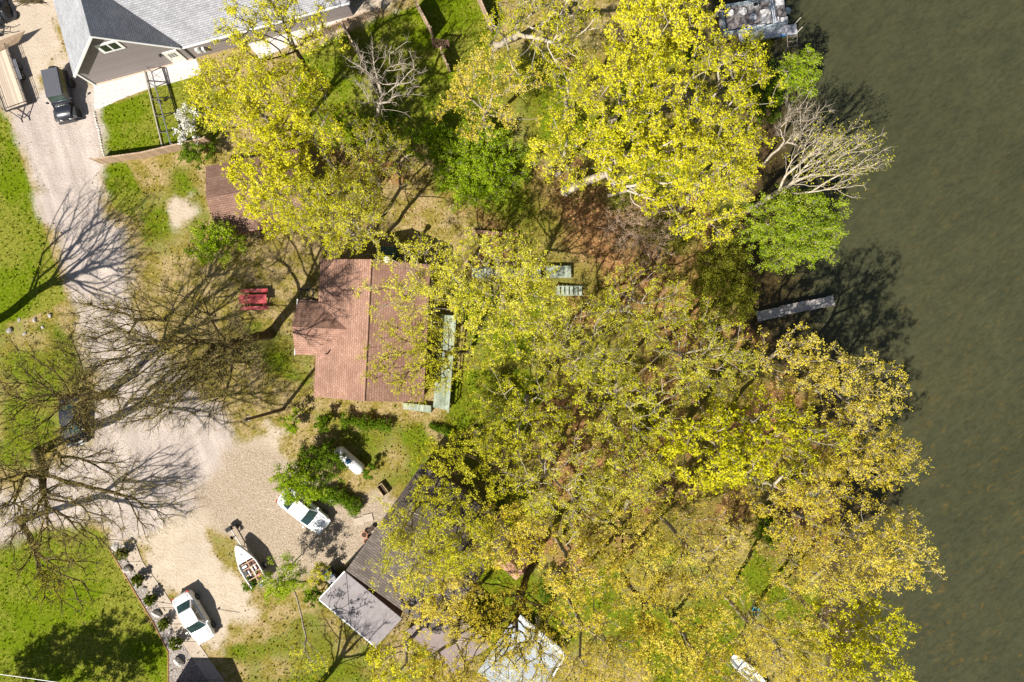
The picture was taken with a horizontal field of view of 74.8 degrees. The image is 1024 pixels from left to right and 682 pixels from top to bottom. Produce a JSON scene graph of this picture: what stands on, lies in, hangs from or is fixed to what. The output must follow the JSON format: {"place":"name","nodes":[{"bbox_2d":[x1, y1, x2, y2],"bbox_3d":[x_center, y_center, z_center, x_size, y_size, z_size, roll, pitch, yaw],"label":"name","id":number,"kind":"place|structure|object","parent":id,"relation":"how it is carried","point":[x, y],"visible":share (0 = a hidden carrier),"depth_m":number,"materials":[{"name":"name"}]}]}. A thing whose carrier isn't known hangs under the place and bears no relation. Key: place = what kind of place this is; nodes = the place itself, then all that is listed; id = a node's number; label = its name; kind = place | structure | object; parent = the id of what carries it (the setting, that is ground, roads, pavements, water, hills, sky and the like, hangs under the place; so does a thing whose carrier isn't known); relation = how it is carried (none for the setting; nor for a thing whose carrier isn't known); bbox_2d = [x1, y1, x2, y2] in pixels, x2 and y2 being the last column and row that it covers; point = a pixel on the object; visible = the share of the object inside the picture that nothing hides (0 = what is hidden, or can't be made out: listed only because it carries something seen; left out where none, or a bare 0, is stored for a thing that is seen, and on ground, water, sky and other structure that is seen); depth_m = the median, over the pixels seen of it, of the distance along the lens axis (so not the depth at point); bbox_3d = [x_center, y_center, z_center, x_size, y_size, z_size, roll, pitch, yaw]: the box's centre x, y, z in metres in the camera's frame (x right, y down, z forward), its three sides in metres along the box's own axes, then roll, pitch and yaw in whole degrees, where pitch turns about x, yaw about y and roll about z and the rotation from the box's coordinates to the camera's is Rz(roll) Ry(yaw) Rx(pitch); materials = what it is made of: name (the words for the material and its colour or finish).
{"place":"outdoors","nodes":[
{"label":"outdoors","id":0,"kind":"place"},
{"bbox_2d":[0,67,235,544],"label":"gravel road","id":1,"kind":"structure","parent":0,"point":[66,171],"depth_m":57.00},
{"bbox_2d":[41,66,81,124],"bbox_3d":[-37.793,-20.578,56.066,2.160,1.868,4.530,-12,90,0],"label":"off road car","id":2,"kind":"object","parent":1,"relation":"on","point":[59,84],"visible":1,"depth_m":55.78,"materials":[{"name":"black metal"}]},
{"bbox_2d":[0,322,150,465],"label":"deciduous tree","id":3,"kind":"object","parent":1,"relation":"on","point":[59,395],"visible":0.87,"depth_m":45.36,"materials":[{"name":"brown plant"}]},
{"bbox_2d":[0,0,398,647],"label":"dirt ground","id":4,"kind":"structure","parent":0,"point":[182,558],"depth_m":57.00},
{"bbox_2d":[0,31,28,122],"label":"flatbed trailer","id":5,"kind":"object","parent":4,"relation":"on","point":[12,95],"visible":1,"depth_m":56.38,"materials":[{"name":"brown wood"}]},
{"bbox_2d":[171,590,215,644],"bbox_3d":[-26.734,23.246,56.249,2.180,1.502,4.581,-30,90,0],"label":"car","id":6,"kind":"object","parent":4,"relation":"on","point":[199,625],"visible":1,"depth_m":56.01,"materials":[{"name":"white metal"}]},
{"bbox_2d":[0,0,504,681],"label":"lawn","id":7,"kind":"structure","parent":0,"point":[46,652],"depth_m":57.00,"materials":[{"name":"plant"}]},
{"bbox_2d":[89,136,212,163],"bbox_3d":[-30.197,-15.866,56.220,9.710,1.560,0.426,-11,90,0],"label":"fence","id":8,"kind":"object","parent":7,"relation":"on","point":[167,149],"visible":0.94,"depth_m":56.05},
{"bbox_2d":[207,0,349,94],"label":"deciduous tree","id":9,"kind":"object","parent":7,"relation":"on","point":[285,21],"visible":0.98,"depth_m":44.01,"materials":[{"name":"yellow plant"}]},
{"bbox_2d":[340,30,426,124],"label":"deciduous tree","id":10,"kind":"object","parent":7,"relation":"on","point":[380,101],"visible":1,"depth_m":48.05,"materials":[{"name":"grey plant"}]},
{"bbox_2d":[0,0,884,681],"bbox_3d":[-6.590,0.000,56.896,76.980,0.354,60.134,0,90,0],"label":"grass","id":11,"kind":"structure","parent":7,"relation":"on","point":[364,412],"depth_m":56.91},
{"bbox_2d":[192,442,393,585],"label":"pebble gravel","id":12,"kind":"structure","parent":0,"point":[237,488],"depth_m":57.00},
{"bbox_2d":[252,550,311,605],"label":"deciduous tree","id":13,"kind":"object","parent":12,"relation":"on","point":[281,585],"visible":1,"depth_m":52.99,"materials":[{"name":"green plant"}]},
{"bbox_2d":[267,458,329,507],"bbox_3d":[-17.305,11.606,54.879,4.908,4.301,4.113,0,90,0],"label":"shrub","id":14,"kind":"object","parent":12,"relation":"on","point":[287,482],"visible":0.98,"depth_m":54.02,"materials":[{"name":"green plant"}]},
{"bbox_2d":[276,488,330,534],"bbox_3d":[-17.486,14.249,56.254,4.731,1.492,2.180,39,90,0],"label":"car","id":15,"kind":"object","parent":12,"relation":"on","point":[313,517],"visible":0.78,"depth_m":56.00,"materials":[{"name":"white metal"}]},
{"bbox_2d":[309,485,363,517],"bbox_3d":[-14.762,13.295,56.356,4.720,1.302,2.527,17,90,0],"label":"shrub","id":16,"kind":"object","parent":12,"relation":"on","point":[348,503],"visible":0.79,"depth_m":56.24,"materials":[{"name":"green plant"}]},
{"bbox_2d":[0,0,832,681],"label":"yard ground","id":17,"kind":"structure","parent":0,"point":[294,268],"depth_m":57.00,"materials":[{"name":"plant"}]},
{"bbox_2d":[3,516,112,622],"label":"deciduous tree","id":18,"kind":"object","parent":17,"relation":"on","point":[42,574],"visible":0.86,"depth_m":49.55,"materials":[{"name":"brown plant"}]},
{"bbox_2d":[0,422,192,581],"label":"deciduous tree","id":19,"kind":"object","parent":17,"relation":"on","point":[41,473],"visible":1,"depth_m":45.42,"materials":[{"name":"brown plant"}]},
{"bbox_2d":[49,275,171,364],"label":"deciduous tree","id":20,"kind":"object","parent":17,"relation":"on","point":[96,309],"visible":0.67,"depth_m":47.36,"materials":[{"name":"brown plant"}]},
{"bbox_2d":[109,542,207,681],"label":"stone strip","id":21,"kind":"object","parent":17,"relation":"on","point":[178,673],"visible":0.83,"depth_m":56.97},
{"bbox_2d":[50,269,277,441],"bbox_3d":[-23.018,1.099,48.052,14.584,18.119,11.735,0,90,0],"label":"deciduous tree","id":22,"kind":"object","parent":17,"relation":"on","point":[223,343],"visible":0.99,"depth_m":43.87,"materials":[{"name":"brown plant"}]},
{"bbox_2d":[53,0,352,85],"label":"grey house","id":23,"kind":"structure","parent":17,"relation":"on","point":[105,41],"depth_m":53.16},
{"bbox_2d":[183,218,248,268],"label":"deciduous tree","id":24,"kind":"object","parent":17,"relation":"on","point":[212,243],"visible":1,"depth_m":53.32,"materials":[{"name":"green plant"}]},
{"bbox_2d":[94,18,344,107],"bbox_3d":[-25.084,-24.218,57.001,22.686,0.042,2.840,-19,90,0],"label":"white stone bed","id":25,"kind":"object","parent":17,"relation":"on","point":[109,92],"visible":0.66,"depth_m":57.00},
{"bbox_2d":[179,28,289,137],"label":"deciduous tree","id":26,"kind":"object","parent":17,"relation":"on","point":[213,67],"visible":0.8,"depth_m":45.48,"materials":[{"name":"yellow plant"}]},
{"bbox_2d":[206,149,311,236],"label":"shed","id":27,"kind":"structure","parent":17,"relation":"on","point":[220,197],"depth_m":54.25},
{"bbox_2d":[220,117,336,211],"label":"deciduous tree","id":28,"kind":"object","parent":17,"relation":"on","point":[281,166],"visible":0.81,"depth_m":46.39,"materials":[{"name":"yellow plant"}]},
{"bbox_2d":[235,174,322,239],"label":"deciduous tree","id":29,"kind":"object","parent":17,"relation":"on","point":[270,234],"visible":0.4,"depth_m":49.59,"materials":[{"name":"yellow plant"}]},
{"bbox_2d":[241,160,388,259],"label":"deciduous tree","id":30,"kind":"object","parent":17,"relation":"on","point":[331,205],"visible":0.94,"depth_m":46.45,"materials":[{"name":"yellow plant"}]},
{"bbox_2d":[296,443,348,485],"bbox_3d":[-15.674,10.141,55.243,4.625,3.532,3.482,0,90,0],"label":"shrub","id":31,"kind":"object","parent":17,"relation":"on","point":[335,458],"visible":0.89,"depth_m":54.76,"materials":[{"name":"green plant"}]},
{"bbox_2d":[302,171,394,266],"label":"deciduous tree","id":32,"kind":"object","parent":17,"relation":"on","point":[365,232],"visible":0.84,"depth_m":47.05,"materials":[{"name":"yellow plant"}]},
{"bbox_2d":[319,571,402,645],"bbox_3d":[-12.310,21.691,55.533,6.201,2.934,3.271,40,90,0],"label":"lean to","id":33,"kind":"object","parent":17,"relation":"on","point":[357,605],"visible":0.95,"depth_m":54.21,"materials":[{"name":"grey"}]},
{"bbox_2d":[292,246,430,401],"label":"cottage","id":34,"kind":"structure","parent":17,"relation":"on","point":[333,328],"depth_m":53.22,"materials":[{"name":"red"}]},
{"bbox_2d":[309,112,420,203],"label":"deciduous tree","id":35,"kind":"object","parent":17,"relation":"on","point":[373,178],"visible":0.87,"depth_m":48.18,"materials":[{"name":"yellow plant"}]},
{"bbox_2d":[364,628,426,681],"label":"deciduous tree","id":36,"kind":"object","parent":17,"relation":"on","point":[408,644],"visible":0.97,"depth_m":49.59,"materials":[{"name":"yellow plant"}]},
{"bbox_2d":[370,492,442,552],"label":"deciduous tree","id":37,"kind":"object","parent":17,"relation":"on","point":[411,534],"visible":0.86,"depth_m":49.62,"materials":[{"name":"yellow plant"}]},
{"bbox_2d":[352,230,468,340],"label":"deciduous tree","id":38,"kind":"object","parent":17,"relation":"on","point":[419,285],"visible":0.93,"depth_m":46.61,"materials":[{"name":"yellow plant"}]},
{"bbox_2d":[362,508,466,604],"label":"deciduous tree","id":39,"kind":"object","parent":17,"relation":"on","point":[388,564],"visible":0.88,"depth_m":46.66,"materials":[{"name":"yellow plant"}]},
{"bbox_2d":[394,117,447,165],"bbox_3d":[-7.504,-16.628,55.407,4.563,3.298,4.204,0,90,0],"label":"shrub","id":40,"kind":"object","parent":17,"relation":"on","point":[430,131],"visible":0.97,"depth_m":55.02,"materials":[{"name":"green plant"}]},
{"bbox_2d":[354,314,492,412],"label":"deciduous tree","id":41,"kind":"object","parent":17,"relation":"on","point":[426,346],"visible":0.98,"depth_m":46.80,"materials":[{"name":"yellow plant"}]},
{"bbox_2d":[346,464,510,633],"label":"brown house","id":42,"kind":"structure","parent":17,"relation":"on","point":[372,547],"depth_m":53.34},
{"bbox_2d":[388,543,486,639],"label":"deciduous tree","id":43,"kind":"object","parent":17,"relation":"on","point":[440,604],"visible":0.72,"depth_m":46.95,"materials":[{"name":"yellow plant"}]},
{"bbox_2d":[433,315,456,412],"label":"garden deck","id":44,"kind":"structure","parent":17,"relation":"on","point":[440,401],"depth_m":56.25,"materials":[{"name":"green paint"}]},
{"bbox_2d":[406,610,492,671],"bbox_3d":[-5.112,24.145,55.700,5.965,2.600,3.915,42,90,0],"label":"porch annex","id":45,"kind":"object","parent":17,"relation":"on","point":[437,641],"visible":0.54,"depth_m":54.54,"materials":[{"name":"grey"}]},
{"bbox_2d":[399,605,504,681],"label":"deciduous tree","id":46,"kind":"object","parent":17,"relation":"on","point":[432,667],"visible":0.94,"depth_m":46.57,"materials":[{"name":"yellow plant"}]},
{"bbox_2d":[416,492,519,579],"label":"deciduous tree","id":47,"kind":"object","parent":17,"relation":"on","point":[454,556],"visible":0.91,"depth_m":45.87,"materials":[{"name":"yellow plant"}]},
{"bbox_2d":[406,421,533,543],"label":"deciduous tree","id":48,"kind":"object","parent":17,"relation":"on","point":[466,473],"visible":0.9,"depth_m":45.95,"materials":[{"name":"yellow plant"}]},
{"bbox_2d":[429,115,536,212],"bbox_3d":[-2.401,-14.588,55.193,9.313,3.692,7.871,0,90,0],"label":"shrub","id":49,"kind":"object","parent":17,"relation":"on","point":[485,184],"visible":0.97,"depth_m":54.85,"materials":[{"name":"green plant"}]},
{"bbox_2d":[430,30,545,143],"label":"deciduous tree","id":50,"kind":"object","parent":17,"relation":"on","point":[462,94],"visible":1,"depth_m":47.39,"materials":[{"name":"yellow plant"}]},
{"bbox_2d":[460,374,516,428],"bbox_3d":[-1.716,4.815,55.639,4.466,2.752,4.470,-25,90,0],"label":"shrub","id":51,"kind":"object","parent":17,"relation":"on","point":[501,399],"visible":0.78,"depth_m":55.34,"materials":[{"name":"green plant"}]},
{"bbox_2d":[420,227,577,371],"bbox_3d":[-0.945,-2.893,49.235,11.274,15.601,9.964,0,90,0],"label":"deciduous tree","id":52,"kind":"object","parent":17,"relation":"on","point":[537,262],"visible":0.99,"depth_m":44.87,"materials":[{"name":"yellow plant"}]},
{"bbox_2d":[440,558,559,681],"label":"deciduous tree","id":53,"kind":"object","parent":17,"relation":"on","point":[521,599],"visible":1,"depth_m":44.93,"materials":[{"name":"yellow plant"}]},
{"bbox_2d":[457,353,583,479],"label":"deciduous tree","id":54,"kind":"object","parent":17,"relation":"on","point":[562,418],"visible":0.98,"depth_m":46.15,"materials":[{"name":"yellow plant"}]},
{"bbox_2d":[483,605,577,681],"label":"deciduous tree","id":55,"kind":"object","parent":17,"relation":"on","point":[536,665],"visible":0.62,"depth_m":46.30,"materials":[{"name":"yellow plant"}]},
{"bbox_2d":[481,0,607,82],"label":"deciduous tree","id":56,"kind":"object","parent":17,"relation":"on","point":[521,18],"visible":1,"depth_m":43.80,"materials":[{"name":"yellow plant"}]},
{"bbox_2d":[486,432,623,543],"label":"deciduous tree","id":57,"kind":"object","parent":17,"relation":"on","point":[546,473],"visible":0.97,"depth_m":45.15,"materials":[{"name":"yellow plant"}]},
{"bbox_2d":[523,101,619,194],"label":"deciduous tree","id":58,"kind":"object","parent":17,"relation":"on","point":[536,142],"visible":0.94,"depth_m":48.21,"materials":[{"name":"yellow plant"}]},
{"bbox_2d":[537,41,616,123],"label":"deciduous tree","id":59,"kind":"object","parent":17,"relation":"on","point":[567,93],"visible":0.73,"depth_m":46.82,"materials":[{"name":"yellow plant"}]},
{"bbox_2d":[510,286,648,390],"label":"deciduous tree","id":60,"kind":"object","parent":17,"relation":"on","point":[568,352],"visible":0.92,"depth_m":45.01,"materials":[{"name":"yellow plant"}]},
{"bbox_2d":[538,592,651,681],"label":"deciduous tree","id":61,"kind":"object","parent":17,"relation":"on","point":[593,674],"visible":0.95,"depth_m":44.27,"materials":[{"name":"yellow plant"}]},
{"bbox_2d":[565,37,689,147],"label":"deciduous tree","id":62,"kind":"object","parent":17,"relation":"on","point":[651,102],"visible":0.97,"depth_m":43.59,"materials":[{"name":"yellow plant"}]},
{"bbox_2d":[602,0,729,105],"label":"deciduous tree","id":63,"kind":"object","parent":17,"relation":"on","point":[676,38],"visible":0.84,"depth_m":42.98,"materials":[{"name":"yellow plant"}]},
{"bbox_2d":[615,563,742,681],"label":"deciduous tree","id":64,"kind":"object","parent":17,"relation":"on","point":[646,626],"visible":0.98,"depth_m":44.11,"materials":[{"name":"yellow plant"}]},
{"bbox_2d":[658,616,766,681],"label":"deciduous tree","id":65,"kind":"object","parent":17,"relation":"on","point":[715,668],"visible":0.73,"depth_m":45.35,"materials":[{"name":"yellow plant"}]},
{"bbox_2d":[667,20,787,166],"bbox_3d":[13.821,-15.952,47.976,6.412,18.133,8.783,-22,90,0],"label":"deciduous tree","id":66,"kind":"object","parent":17,"relation":"on","point":[739,99],"visible":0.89,"depth_m":42.49,"materials":[{"name":"yellow plant"}]},
{"bbox_2d":[688,581,831,681],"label":"deciduous tree","id":67,"kind":"object","parent":17,"relation":"on","point":[770,629],"visible":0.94,"depth_m":44.88,"materials":[{"name":"yellow plant"}]},
{"bbox_2d":[772,43,823,105],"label":"deciduous tree","id":68,"kind":"object","parent":17,"relation":"on","point":[798,72],"visible":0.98,"depth_m":51.08,"materials":[{"name":"green plant"}]},
{"bbox_2d":[747,612,865,681],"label":"deciduous tree","id":69,"kind":"object","parent":17,"relation":"on","point":[815,670],"visible":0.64,"depth_m":45.23,"materials":[{"name":"yellow plant"}]},
{"bbox_2d":[744,107,897,213],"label":"deciduous tree","id":70,"kind":"object","parent":17,"relation":"on","point":[807,177],"visible":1,"depth_m":48.91,"materials":[{"name":"grey plant"}]},
{"bbox_2d":[781,577,920,681],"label":"deciduous tree","id":71,"kind":"object","parent":17,"relation":"on","point":[867,650],"visible":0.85,"depth_m":44.81,"materials":[{"name":"yellow plant"}]},
{"bbox_2d":[478,614,565,681],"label":"terrace","id":72,"kind":"structure","parent":0,"point":[531,666],"depth_m":56.20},
{"bbox_2d":[311,44,840,591],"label":"woodland floor","id":73,"kind":"structure","parent":0,"point":[571,230],"depth_m":57.00,"materials":[{"name":"soil"}]},
{"bbox_2d":[227,57,347,169],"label":"deciduous tree","id":74,"kind":"object","parent":73,"relation":"on","point":[281,110],"visible":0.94,"depth_m":45.19,"materials":[{"name":"yellow plant"}]},
{"bbox_2d":[464,494,564,576],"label":"deciduous tree","id":75,"kind":"object","parent":73,"relation":"on","point":[521,530],"visible":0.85,"depth_m":45.76,"materials":[{"name":"yellow plant"}]},
{"bbox_2d":[257,34,839,586],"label":"fallen leaves","id":76,"kind":"object","parent":73,"relation":"on","point":[591,330],"visible":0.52,"depth_m":56.93,"materials":[{"name":"brown plant"}]},
{"bbox_2d":[528,519,644,640],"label":"deciduous tree","id":77,"kind":"object","parent":73,"relation":"on","point":[555,589],"visible":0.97,"depth_m":44.77,"materials":[{"name":"yellow plant"}]},
{"bbox_2d":[551,338,709,461],"bbox_3d":[8.062,3.387,49.177,8.856,15.702,8.887,39,90,0],"label":"deciduous tree","id":78,"kind":"object","parent":73,"relation":"on","point":[617,396],"visible":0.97,"depth_m":45.26,"materials":[{"name":"yellow plant"}]},
{"bbox_2d":[572,427,691,519],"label":"deciduous tree","id":79,"kind":"object","parent":73,"relation":"on","point":[653,468],"visible":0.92,"depth_m":46.20,"materials":[{"name":"yellow plant"}]},
{"bbox_2d":[560,106,711,217],"bbox_3d":[9.085,-12.418,49.847,8.811,14.677,7.108,-26,90,0],"label":"deciduous tree","id":80,"kind":"object","parent":73,"relation":"on","point":[652,151],"visible":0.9,"depth_m":45.42,"materials":[{"name":"yellow plant"}]},
{"bbox_2d":[583,486,688,602],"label":"deciduous tree","id":81,"kind":"object","parent":73,"relation":"on","point":[658,549],"visible":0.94,"depth_m":45.28,"materials":[{"name":"yellow plant"}]},
{"bbox_2d":[581,261,698,357],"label":"deciduous tree","id":82,"kind":"object","parent":73,"relation":"on","point":[646,311],"visible":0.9,"depth_m":46.13,"materials":[{"name":"yellow plant"}]},
{"bbox_2d":[597,194,685,270],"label":"deciduous tree","id":83,"kind":"object","parent":73,"relation":"on","point":[633,234],"visible":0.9,"depth_m":52.60,"materials":[{"name":"brown plant"}]},
{"bbox_2d":[635,494,751,605],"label":"deciduous tree","id":84,"kind":"object","parent":73,"relation":"on","point":[697,557],"visible":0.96,"depth_m":45.19,"materials":[{"name":"yellow plant"}]},
{"bbox_2d":[645,178,754,248],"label":"deciduous tree","id":85,"kind":"object","parent":73,"relation":"on","point":[699,222],"visible":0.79,"depth_m":47.13,"materials":[{"name":"yellow plant"}]},
{"bbox_2d":[643,294,761,410],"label":"deciduous tree","id":86,"kind":"object","parent":73,"relation":"on","point":[699,363],"visible":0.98,"depth_m":45.07,"materials":[{"name":"yellow plant"}]},
{"bbox_2d":[667,99,764,214],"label":"deciduous tree","id":87,"kind":"object","parent":73,"relation":"on","point":[699,136],"visible":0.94,"depth_m":43.84,"materials":[{"name":"yellow plant"}]},
{"bbox_2d":[681,235,760,336],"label":"deciduous tree","id":88,"kind":"object","parent":73,"relation":"on","point":[714,284],"visible":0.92,"depth_m":52.14,"materials":[{"name":"green plant"}]},
{"bbox_2d":[644,388,799,498],"bbox_3d":[14.261,6.741,49.033,8.718,16.046,7.682,-35,90,0],"label":"deciduous tree","id":89,"kind":"object","parent":73,"relation":"on","point":[728,441],"visible":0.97,"depth_m":44.85,"materials":[{"name":"yellow plant"}]},
{"bbox_2d":[726,384,854,489],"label":"deciduous tree","id":90,"kind":"object","parent":73,"relation":"on","point":[785,412],"visible":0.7,"depth_m":44.48,"materials":[{"name":"yellow plant"}]},
{"bbox_2d":[731,322,854,403],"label":"deciduous tree","id":91,"kind":"object","parent":73,"relation":"on","point":[800,358],"visible":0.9,"depth_m":46.44,"materials":[{"name":"yellow plant"}]},
{"bbox_2d":[730,442,858,552],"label":"deciduous tree","id":92,"kind":"object","parent":73,"relation":"on","point":[821,498],"visible":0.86,"depth_m":44.73,"materials":[{"name":"yellow plant"}]},
{"bbox_2d":[752,503,900,615],"bbox_3d":[21.392,14.819,49.314,8.933,15.423,6.826,-38,90,0],"label":"deciduous tree","id":93,"kind":"object","parent":73,"relation":"on","point":[804,567],"visible":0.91,"depth_m":44.87,"materials":[{"name":"yellow plant"}]},
{"bbox_2d":[776,340,912,451],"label":"deciduous tree","id":94,"kind":"object","parent":73,"relation":"on","point":[848,388],"visible":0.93,"depth_m":44.97,"materials":[{"name":"yellow plant"}]},
{"bbox_2d":[795,395,934,492],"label":"deciduous tree","id":95,"kind":"object","parent":73,"relation":"on","point":[870,447],"visible":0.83,"depth_m":44.61,"materials":[{"name":"yellow plant"}]},
{"bbox_2d":[792,491,947,596],"bbox_3d":[24.396,13.375,48.617,7.870,16.786,6.698,0,90,0],"label":"deciduous tree","id":96,"kind":"object","parent":73,"relation":"on","point":[885,560],"visible":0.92,"depth_m":43.95,"materials":[{"name":"yellow plant"}]},
{"bbox_2d":[712,0,848,679],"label":"shoreline","id":97,"kind":"structure","parent":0,"point":[764,150],"depth_m":57.16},
{"bbox_2d":[742,58,785,122],"bbox_3d":[20.655,-20.340,55.106,3.704,3.805,5.319,0,90,0],"label":"shrub","id":98,"kind":"object","parent":97,"relation":"on","point":[777,95],"visible":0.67,"depth_m":54.40,"materials":[{"name":"green plant"}]},
{"bbox_2d":[730,184,851,274],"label":"deciduous tree","id":99,"kind":"object","parent":97,"relation":"on","point":[792,235],"visible":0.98,"depth_m":51.13,"materials":[{"name":"green plant"}]},
{"bbox_2d":[755,294,835,321],"bbox_3d":[23.978,-2.749,57.375,6.660,2.050,1.010,-12,90,0],"label":"wooden dock","id":100,"kind":"object","parent":97,"relation":"on","point":[797,307],"visible":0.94,"depth_m":56.63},
{"bbox_2d":[762,85,835,165],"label":"deciduous tree","id":101,"kind":"object","parent":97,"relation":"on","point":[796,134],"visible":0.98,"depth_m":50.43,"materials":[{"name":"grey plant"}]},
{"bbox_2d":[721,0,1023,681],"bbox_3d":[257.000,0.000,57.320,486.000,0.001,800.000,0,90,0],"label":"lake water","id":102,"kind":"structure","parent":0,"point":[922,280],"depth_m":57.32,"materials":[{"name":"liquid"}]},
{"bbox_2d":[716,0,790,37],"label":"pontoon boat","id":103,"kind":"object","parent":102,"relation":"on","point":[759,14],"visible":0.96,"depth_m":56.44,"materials":[{"name":"metal"}]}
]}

